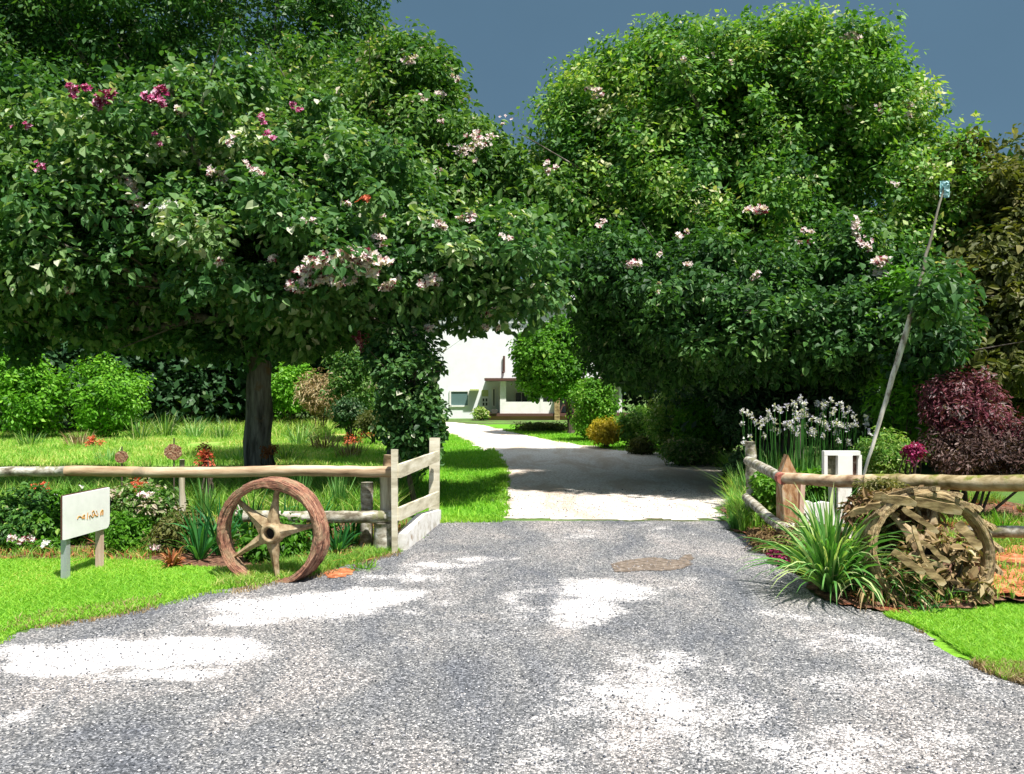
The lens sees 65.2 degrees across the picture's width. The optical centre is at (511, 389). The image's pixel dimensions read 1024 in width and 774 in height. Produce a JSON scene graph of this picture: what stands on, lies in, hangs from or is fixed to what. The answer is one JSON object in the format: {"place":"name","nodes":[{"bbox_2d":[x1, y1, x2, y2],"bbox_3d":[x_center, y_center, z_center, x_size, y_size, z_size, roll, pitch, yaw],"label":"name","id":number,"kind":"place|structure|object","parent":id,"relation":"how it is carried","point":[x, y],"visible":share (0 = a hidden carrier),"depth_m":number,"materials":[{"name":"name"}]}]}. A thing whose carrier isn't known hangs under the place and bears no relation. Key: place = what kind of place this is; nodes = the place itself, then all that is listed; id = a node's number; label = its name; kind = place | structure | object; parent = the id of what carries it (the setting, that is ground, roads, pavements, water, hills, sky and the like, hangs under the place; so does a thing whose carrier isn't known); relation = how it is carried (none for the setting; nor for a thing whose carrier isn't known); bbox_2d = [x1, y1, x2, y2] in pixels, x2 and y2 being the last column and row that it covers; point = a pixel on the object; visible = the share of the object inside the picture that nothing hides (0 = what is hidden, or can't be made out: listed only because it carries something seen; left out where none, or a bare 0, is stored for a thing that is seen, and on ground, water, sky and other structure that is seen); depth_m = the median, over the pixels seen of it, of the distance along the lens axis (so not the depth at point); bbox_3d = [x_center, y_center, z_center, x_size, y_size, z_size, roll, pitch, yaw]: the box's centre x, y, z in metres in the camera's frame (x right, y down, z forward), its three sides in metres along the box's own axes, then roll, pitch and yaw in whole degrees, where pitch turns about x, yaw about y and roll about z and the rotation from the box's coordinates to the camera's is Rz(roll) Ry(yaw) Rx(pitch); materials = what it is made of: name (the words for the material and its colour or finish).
{"place":"outdoors","nodes":[
{"label":"outdoors","id":0,"kind":"place"},
{"bbox_2d":[0,555,251,641],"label":"lawn","id":1,"kind":"structure","parent":0,"point":[80,596],"depth_m":6.17,"materials":[{"name":"green plant"}]},
{"bbox_2d":[61,487,109,579],"bbox_3d":[-3.689,1.260,6.908,0.076,0.779,0.620,0,0,6],"label":"sign board","id":2,"kind":"object","parent":1,"relation":"on","point":[85,512],"visible":1,"depth_m":6.86,"materials":[{"name":"white paint"}]},
{"bbox_2d":[0,422,426,492],"bbox_3d":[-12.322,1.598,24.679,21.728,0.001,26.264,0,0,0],"label":"meadow","id":3,"kind":"structure","parent":0,"point":[211,443],"depth_m":20.13,"materials":[{"name":"green plant"}]},
{"bbox_2d":[0,349,79,438],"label":"bush","id":4,"kind":"object","parent":3,"relation":"on","point":[15,390],"visible":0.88,"depth_m":25.59,"materials":[{"name":"green plant"}]},
{"bbox_2d":[0,310,155,430],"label":"broadleaf tree","id":5,"kind":"object","parent":3,"relation":"on","point":[56,360],"visible":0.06,"depth_m":28.69,"materials":[{"name":"green plant"}]},
{"bbox_2d":[59,352,156,438],"bbox_3d":[-13.130,0.207,26.118,3.028,2.949,2.720,0,0,0],"label":"bush","id":6,"kind":"object","parent":3,"relation":"on","point":[115,395],"visible":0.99,"depth_m":25.67,"materials":[{"name":"green plant"}]},
{"bbox_2d":[58,243,289,430],"bbox_3d":[-12.751,-2.429,30.780,9.626,9.713,7.918,0,0,-27],"label":"broadleaf tree","id":7,"kind":"object","parent":3,"relation":"on","point":[238,380],"visible":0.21,"depth_m":29.71,"materials":[{"name":"green plant"}]},
{"bbox_2d":[128,351,223,423],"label":"bush","id":8,"kind":"object","parent":3,"relation":"on","point":[188,383],"visible":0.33,"depth_m":30.42,"materials":[{"name":"green plant"}]},
{"bbox_2d":[0,0,400,361],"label":"tall tree","id":9,"kind":"object","parent":3,"relation":"on","point":[59,34],"visible":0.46,"depth_m":26.86,"materials":[{"name":"green plant"}]},
{"bbox_2d":[0,459,428,518],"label":"grass","id":10,"kind":"structure","parent":3,"relation":"on","point":[320,485],"depth_m":11.01,"materials":[{"name":"green plant"}]},
{"bbox_2d":[137,414,340,438],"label":"grass","id":11,"kind":"structure","parent":3,"relation":"on","point":[281,425],"depth_m":27.62,"materials":[{"name":"green plant"}]},
{"bbox_2d":[0,28,583,478],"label":"shade tree","id":12,"kind":"object","parent":3,"relation":"on","point":[258,232],"visible":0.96,"depth_m":10.55,"materials":[{"name":"green plant"}]},
{"bbox_2d":[271,362,320,425],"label":"bush","id":13,"kind":"object","parent":3,"relation":"on","point":[284,389],"visible":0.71,"depth_m":29.54,"materials":[{"name":"green plant"}]},
{"bbox_2d":[293,367,344,432],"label":"dry grass bush","id":14,"kind":"object","parent":3,"relation":"on","point":[309,393],"visible":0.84,"depth_m":26.74,"materials":[{"name":"beige plant"}]},
{"bbox_2d":[241,342,416,427],"bbox_3d":[-6.936,-1.982,32.944,8.556,8.634,7.039,0,0,14],"label":"broadleaf tree","id":15,"kind":"object","parent":3,"relation":"on","point":[318,364],"visible":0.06,"depth_m":32.49,"materials":[{"name":"green plant"}]},
{"bbox_2d":[327,430,505,520],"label":"lawn","id":16,"kind":"structure","parent":0,"point":[467,491],"depth_m":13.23,"materials":[{"name":"green plant"}]},
{"bbox_2d":[324,395,369,441],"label":"bush","id":17,"kind":"object","parent":16,"relation":"on","point":[348,411],"visible":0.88,"depth_m":23.75,"materials":[{"name":"green plant"}]},
{"bbox_2d":[318,344,378,438],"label":"bush","id":18,"kind":"object","parent":16,"relation":"on","point":[347,373],"visible":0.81,"depth_m":24.58,"materials":[{"name":"green plant"}]},
{"bbox_2d":[352,407,381,443],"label":"bush","id":19,"kind":"object","parent":16,"relation":"on","point":[364,421],"visible":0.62,"depth_m":22.75,"materials":[{"name":"green plant"}]},
{"bbox_2d":[359,318,465,501],"bbox_3d":[-1.332,0.355,10.693,1.393,2.704,1.299,0,0,0],"label":"columnar tree","id":20,"kind":"object","parent":16,"relation":"on","point":[418,402],"visible":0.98,"depth_m":10.40,"materials":[{"name":"green plant"}]},
{"bbox_2d":[254,16,647,462],"bbox_3d":[-1.894,-2.956,16.007,9.090,9.353,5.335,0,0,31],"label":"flowering tree","id":21,"kind":"object","parent":16,"relation":"on","point":[397,87],"visible":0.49,"depth_m":15.20,"materials":[{"name":"green plant"}]},
{"bbox_2d":[440,511,502,522],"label":"grass","id":22,"kind":"structure","parent":16,"relation":"on","point":[485,518],"depth_m":9.72,"materials":[{"name":"green plant"}]},
{"bbox_2d":[481,447,511,518],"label":"grass","id":23,"kind":"structure","parent":16,"relation":"on","point":[503,475],"depth_m":13.83,"materials":[{"name":"green plant"}]},
{"bbox_2d":[0,520,1023,773],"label":"road","id":24,"kind":"structure","parent":0,"point":[230,680],"depth_m":4.43,"materials":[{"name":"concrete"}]},
{"bbox_2d":[0,548,402,644],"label":"grass","id":25,"kind":"structure","parent":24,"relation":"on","point":[159,594],"depth_m":5.78,"materials":[{"name":"green plant"}]},
{"bbox_2d":[611,554,693,571],"bbox_3d":[1.324,1.587,7.316,1.020,0.001,0.569,0,0,-18],"label":"mud patch","id":26,"kind":"object","parent":24,"relation":"on","point":[661,564],"visible":1,"depth_m":7.28,"materials":[{"name":"brown soil"}]},
{"bbox_2d":[0,394,1023,660],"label":"ground","id":27,"kind":"structure","parent":0,"point":[1018,498],"depth_m":11.69,"materials":[{"name":"soil"}]},
{"bbox_2d":[0,521,401,566],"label":"garden bed","id":28,"kind":"object","parent":27,"relation":"on","point":[212,559],"visible":0.02,"depth_m":7.63,"materials":[{"name":"soil"}]},
{"bbox_2d":[0,479,59,548],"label":"bed plant","id":29,"kind":"object","parent":28,"relation":"on","point":[16,515],"visible":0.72,"depth_m":8.13,"materials":[{"name":"green plant"}]},
{"bbox_2d":[30,487,94,544],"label":"bed plant","id":30,"kind":"object","parent":28,"relation":"on","point":[56,515],"visible":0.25,"depth_m":8.20,"materials":[{"name":"green plant"}]},
{"bbox_2d":[89,508,155,554],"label":"bed plant","id":31,"kind":"object","parent":28,"relation":"on","point":[123,531],"visible":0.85,"depth_m":7.83,"materials":[{"name":"green plant"}]},
{"bbox_2d":[110,478,189,531],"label":"bed plant","id":32,"kind":"object","parent":28,"relation":"on","point":[125,502],"visible":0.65,"depth_m":8.40,"materials":[{"name":"green plant"}]},
{"bbox_2d":[141,502,213,555],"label":"bed plant","id":33,"kind":"object","parent":28,"relation":"on","point":[167,532],"visible":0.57,"depth_m":7.81,"materials":[{"name":"green plant"}]},
{"bbox_2d":[158,505,243,558],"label":"strap leaf plant","id":34,"kind":"object","parent":28,"relation":"on","point":[199,548],"visible":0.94,"depth_m":7.49,"materials":[{"name":"green plant"}]},
{"bbox_2d":[0,505,406,574],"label":"grass","id":35,"kind":"structure","parent":28,"relation":"on","point":[74,549],"depth_m":7.64,"materials":[{"name":"green plant"}]},
{"bbox_2d":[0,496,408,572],"bbox_3d":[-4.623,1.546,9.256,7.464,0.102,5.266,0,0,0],"label":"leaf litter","id":36,"kind":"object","parent":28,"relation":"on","point":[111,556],"visible":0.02,"depth_m":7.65,"materials":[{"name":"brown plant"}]},
{"bbox_2d":[170,498,248,555],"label":"strap leaf plant","id":37,"kind":"object","parent":28,"relation":"on","point":[211,531],"visible":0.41,"depth_m":7.67,"materials":[{"name":"green plant"}]},
{"bbox_2d":[233,510,311,563],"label":"bed plant","id":38,"kind":"object","parent":28,"relation":"on","point":[293,544],"visible":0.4,"depth_m":7.45,"materials":[{"name":"green plant"}]},
{"bbox_2d":[216,476,329,582],"bbox_3d":[-2.015,1.205,6.745,0.940,0.950,0.254,0,0,8],"label":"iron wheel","id":39,"kind":"object","parent":28,"relation":"on","point":[273,531],"visible":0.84,"depth_m":6.69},
{"bbox_2d":[209,544,391,587],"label":"grass","id":40,"kind":"structure","parent":28,"relation":"on","point":[226,575],"depth_m":6.96,"materials":[{"name":"green plant"}]},
{"bbox_2d":[311,520,361,554],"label":"strap leaf plant","id":41,"kind":"object","parent":28,"relation":"on","point":[339,542],"visible":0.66,"depth_m":7.69,"materials":[{"name":"green plant"}]},
{"bbox_2d":[0,438,440,553],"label":"log fence","id":42,"kind":"object","parent":27,"relation":"on","point":[387,517],"visible":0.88,"depth_m":7.92,"materials":[{"name":"brown wood"}]},
{"bbox_2d":[625,433,659,454],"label":"bush","id":43,"kind":"object","parent":27,"relation":"on","point":[639,446],"visible":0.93,"depth_m":19.82,"materials":[{"name":"green plant"}]},
{"bbox_2d":[657,433,724,466],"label":"bush","id":44,"kind":"object","parent":27,"relation":"on","point":[681,451],"visible":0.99,"depth_m":16.73,"materials":[{"name":"green plant"}]},
{"bbox_2d":[669,391,742,454],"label":"bush","id":45,"kind":"object","parent":27,"relation":"on","point":[708,430],"visible":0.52,"depth_m":17.58,"materials":[{"name":"green plant"}]},
{"bbox_2d":[650,377,835,461],"bbox_3d":[5.375,-0.638,18.454,5.348,5.396,4.399,0,0,-7],"label":"bush","id":46,"kind":"object","parent":27,"relation":"on","point":[697,392],"visible":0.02,"depth_m":17.94,"materials":[{"name":"green plant"}]},
{"bbox_2d":[509,0,1002,456],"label":"domed tree","id":47,"kind":"object","parent":27,"relation":"on","point":[784,119],"visible":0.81,"depth_m":14.65,"materials":[{"name":"green plant"}]},
{"bbox_2d":[804,382,934,467],"bbox_3d":[7.442,-0.549,16.845,5.134,5.180,4.223,0,0,-39],"label":"bush","id":48,"kind":"object","parent":27,"relation":"on","point":[861,428],"visible":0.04,"depth_m":16.02,"materials":[{"name":"green plant"}]},
{"bbox_2d":[720,500,1023,611],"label":"garden bed","id":49,"kind":"object","parent":27,"relation":"on","point":[843,599],"visible":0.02,"depth_m":6.02,"materials":[{"name":"soil"}]},
{"bbox_2d":[717,447,767,493],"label":"ivy","id":50,"kind":"object","parent":49,"relation":"on","point":[736,457],"visible":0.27,"depth_m":12.10,"materials":[{"name":"green plant"}]},
{"bbox_2d":[480,203,1023,459],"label":"branching tree","id":51,"kind":"object","parent":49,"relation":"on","point":[706,307],"visible":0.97,"depth_m":11.49,"materials":[{"name":"green plant"}]},
{"bbox_2d":[726,407,778,493],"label":"iris clump","id":52,"kind":"object","parent":49,"relation":"on","point":[743,478],"visible":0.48,"depth_m":10.81,"materials":[{"name":"green plant"}]},
{"bbox_2d":[704,379,805,448],"bbox_3d":[4.034,0.626,13.408,1.530,2.023,1.681,0,0,0],"label":"bush","id":53,"kind":"object","parent":49,"relation":"on","point":[755,401],"visible":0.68,"depth_m":13.03,"materials":[{"name":"green plant"}]},
{"bbox_2d":[746,471,775,525],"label":"bush","id":54,"kind":"object","parent":49,"relation":"on","point":[763,488],"visible":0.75,"depth_m":9.22,"materials":[{"name":"green plant"}]},
{"bbox_2d":[742,523,786,553],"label":"road edge weeds","id":55,"kind":"object","parent":49,"relation":"on","point":[765,534],"visible":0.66,"depth_m":7.91,"materials":[{"name":"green plant"}]},
{"bbox_2d":[743,399,805,475],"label":"iris clump","id":56,"kind":"object","parent":49,"relation":"on","point":[774,419],"visible":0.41,"depth_m":10.77,"materials":[{"name":"green plant"}]},
{"bbox_2d":[693,444,870,531],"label":"grass","id":57,"kind":"structure","parent":49,"relation":"on","point":[736,502],"depth_m":10.16,"materials":[{"name":"green plant"}]},
{"bbox_2d":[769,399,821,471],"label":"iris clump","id":58,"kind":"object","parent":49,"relation":"on","point":[811,434],"visible":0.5,"depth_m":10.49,"materials":[{"name":"green plant"}]},
{"bbox_2d":[793,394,833,469],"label":"iris clump","id":59,"kind":"object","parent":49,"relation":"on","point":[817,403],"visible":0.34,"depth_m":10.89,"materials":[{"name":"green plant"}]},
{"bbox_2d":[795,465,835,505],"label":"bush","id":60,"kind":"object","parent":49,"relation":"on","point":[816,491],"visible":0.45,"depth_m":8.72,"materials":[{"name":"green plant"}]},
{"bbox_2d":[804,401,855,507],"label":"iris clump","id":61,"kind":"object","parent":49,"relation":"on","point":[825,426],"visible":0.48,"depth_m":10.44,"materials":[{"name":"green plant"}]},
{"bbox_2d":[779,372,888,462],"bbox_3d":[5.269,0.505,13.240,1.981,2.268,1.617,0,0,0],"label":"bush","id":62,"kind":"object","parent":49,"relation":"on","point":[846,398],"visible":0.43,"depth_m":12.88,"materials":[{"name":"green plant"}]},
{"bbox_2d":[727,484,946,606],"bbox_3d":[2.541,1.149,6.243,1.611,0.872,1.530,0,0,-32],"label":"flax plant","id":63,"kind":"object","parent":49,"relation":"on","point":[827,554],"visible":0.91,"depth_m":6.12,"materials":[{"name":"green plant"}]},
{"bbox_2d":[822,451,861,522],"bbox_3d":[3.446,1.013,8.367,0.400,0.756,0.116,0,0,0],"label":"white post box","id":64,"kind":"object","parent":49,"relation":"on","point":[841,462],"visible":0.51,"depth_m":8.33,"materials":[{"name":"white paint"}]},
{"bbox_2d":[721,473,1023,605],"bbox_3d":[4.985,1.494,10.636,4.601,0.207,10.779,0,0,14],"label":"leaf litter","id":65,"kind":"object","parent":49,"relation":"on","point":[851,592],"visible":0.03,"depth_m":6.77,"materials":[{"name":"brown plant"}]},
{"bbox_2d":[851,476,909,500],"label":"creeper","id":66,"kind":"object","parent":49,"relation":"on","point":[878,483],"visible":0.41,"depth_m":6.92,"materials":[{"name":"green plant"}]},
{"bbox_2d":[850,425,919,473],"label":"bush","id":67,"kind":"object","parent":49,"relation":"on","point":[886,457],"visible":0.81,"depth_m":9.70,"materials":[{"name":"green plant"}]},
{"bbox_2d":[817,538,954,613],"bbox_3d":[2.824,1.353,6.038,0.969,0.466,1.049,0,0,40],"label":"flax plant","id":68,"kind":"object","parent":49,"relation":"on","point":[903,605],"visible":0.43,"depth_m":5.85,"materials":[{"name":"green plant"}]},
{"bbox_2d":[857,253,933,474],"bbox_3d":[5.233,-0.086,10.604,1.168,3.447,1.084,0,0,-35],"label":"bush","id":69,"kind":"object","parent":49,"relation":"on","point":[906,396],"visible":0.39,"depth_m":10.49,"materials":[{"name":"green plant"}]},
{"bbox_2d":[877,511,924,563],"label":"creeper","id":70,"kind":"object","parent":49,"relation":"on","point":[896,534],"visible":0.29,"depth_m":6.16,"materials":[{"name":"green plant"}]},
{"bbox_2d":[859,181,949,488],"bbox_3d":[4.351,-0.579,8.901,1.028,3.501,0.077,0,0,2],"label":"leaning pole","id":71,"kind":"object","parent":49,"relation":"on","point":[944,190],"visible":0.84,"depth_m":8.88,"materials":[{"name":"white metal"}]},
{"bbox_2d":[898,441,927,474],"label":"pink flower bush","id":72,"kind":"object","parent":49,"relation":"on","point":[913,451],"visible":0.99,"depth_m":9.27,"materials":[{"name":"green plant"}]},
{"bbox_2d":[854,486,1003,608],"bbox_3d":[3.120,1.220,6.020,0.978,0.984,0.280,9,-9,6],"label":"iron wheel","id":73,"kind":"object","parent":49,"relation":"on","point":[979,525],"visible":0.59,"depth_m":5.96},
{"bbox_2d":[836,485,954,569],"bbox_3d":[3.022,1.193,6.279,0.963,0.888,0.623,0,0,0],"label":"dead leaf heap","id":74,"kind":"object","parent":73,"relation":"on","point":[865,497],"visible":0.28,"depth_m":6.21,"materials":[{"name":"brown plant"}]},
{"bbox_2d":[887,523,999,608],"bbox_3d":[3.175,1.321,5.925,0.804,0.657,0.526,0,0,0],"label":"dead leaf heap","id":75,"kind":"object","parent":49,"relation":"on","point":[961,567],"visible":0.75,"depth_m":5.86,"materials":[{"name":"brown plant"}]},
{"bbox_2d":[954,520,982,550],"bbox_3d":[3.233,1.028,5.670,0.177,0.210,0.042,0,0,22],"label":"plank","id":76,"kind":"object","parent":75,"relation":"on","point":[965,531],"visible":1,"depth_m":5.66,"materials":[{"name":"brown wood"}]},
{"bbox_2d":[914,497,962,514],"bbox_3d":[3.053,0.832,5.737,0.323,0.123,0.036,0,0,13],"label":"plank","id":77,"kind":"object","parent":76,"relation":"on","point":[943,507],"visible":0.98,"depth_m":5.73,"materials":[{"name":"brown wood"}]},
{"bbox_2d":[908,364,1023,498],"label":"purple bush","id":78,"kind":"object","parent":49,"relation":"on","point":[961,399],"visible":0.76,"depth_m":9.79,"materials":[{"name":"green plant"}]},
{"bbox_2d":[916,413,1023,518],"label":"maroon bush","id":79,"kind":"object","parent":49,"relation":"on","point":[994,457],"visible":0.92,"depth_m":9.43,"materials":[{"name":"purple plant"}]},
{"bbox_2d":[966,545,1023,595],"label":"red soil","id":80,"kind":"structure","parent":49,"relation":"on","point":[1010,576],"depth_m":6.37,"materials":[{"name":"soil"}]},
{"bbox_2d":[742,441,1023,541],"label":"log fence","id":81,"kind":"object","parent":27,"relation":"on","point":[785,476],"visible":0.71,"depth_m":7.63,"materials":[{"name":"brown wood"}]},
{"bbox_2d":[898,123,1023,463],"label":"olive green tree","id":82,"kind":"object","parent":27,"relation":"on","point":[997,259],"visible":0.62,"depth_m":13.40,"materials":[{"name":"green plant"}]},
{"bbox_2d":[4,0,1023,391],"label":"sky","id":83,"kind":"structure","parent":0,"point":[976,47],"materials":[{"name":"blue"}]},
{"bbox_2d":[421,295,630,419],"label":"house","id":84,"kind":"structure","parent":0,"point":[480,373],"depth_m":45.00,"materials":[{"name":"paint"}]},
{"bbox_2d":[478,424,624,448],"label":"lawn","id":85,"kind":"structure","parent":0,"point":[505,426],"depth_m":34.07,"materials":[{"name":"green plant"}]},
{"bbox_2d":[509,420,576,431],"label":"hedge","id":86,"kind":"object","parent":85,"relation":"on","point":[530,426],"visible":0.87,"depth_m":30.59,"materials":[{"name":"green plant"}]},
{"bbox_2d":[505,313,591,433],"bbox_3d":[1.557,-0.607,29.516,3.242,4.635,4.593,0,0,31],"label":"round headed tree","id":87,"kind":"object","parent":85,"relation":"on","point":[544,365],"visible":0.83,"depth_m":28.17,"materials":[{"name":"green plant"}]},
{"bbox_2d":[562,375,624,438],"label":"bush","id":88,"kind":"object","parent":85,"relation":"on","point":[592,399],"visible":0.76,"depth_m":24.49,"materials":[{"name":"green plant"}]},
{"bbox_2d":[585,415,626,447],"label":"golden shrub","id":89,"kind":"object","parent":85,"relation":"on","point":[601,431],"visible":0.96,"depth_m":21.73,"materials":[{"name":"yellow plant"}]},
{"bbox_2d":[503,429,725,457],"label":"grass","id":90,"kind":"structure","parent":85,"relation":"on","point":[560,435],"depth_m":25.99,"materials":[{"name":"green plant"}]},
{"bbox_2d":[613,403,658,447],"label":"bush","id":91,"kind":"object","parent":85,"relation":"on","point":[633,423],"visible":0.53,"depth_m":21.66,"materials":[{"name":"green plant"}]},
{"bbox_2d":[446,422,728,519],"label":"driveway","id":92,"kind":"structure","parent":0,"point":[534,463],"depth_m":14.09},
{"bbox_2d":[642,389,691,451],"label":"bush","id":93,"kind":"object","parent":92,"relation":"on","point":[655,419],"visible":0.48,"depth_m":19.21,"materials":[{"name":"green plant"}]},
{"bbox_2d":[506,489,726,517],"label":"gravel","id":94,"kind":"structure","parent":0,"point":[618,503],"depth_m":11.20,"materials":[{"name":"grey gravel"}]},
{"bbox_2d":[758,490,1023,605],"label":"grass","id":95,"kind":"structure","parent":0,"point":[1003,543],"depth_m":7.16,"materials":[{"name":"plant"}]},
{"bbox_2d":[907,623,972,660],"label":"lawn","id":96,"kind":"structure","parent":0,"point":[945,646],"depth_m":4.96,"materials":[{"name":"green plant"}]},
{"bbox_2d":[876,604,1023,684],"bbox_3d":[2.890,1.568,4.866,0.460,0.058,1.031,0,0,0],"label":"grass","id":97,"kind":"structure","parent":96,"relation":"on","point":[974,655],"depth_m":4.72,"materials":[{"name":"green plant"}]},
{"bbox_2d":[881,599,1023,671],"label":"grass","id":98,"kind":"structure","parent":96,"relation":"on","point":[998,629],"depth_m":5.33,"materials":[{"name":"green plant"}]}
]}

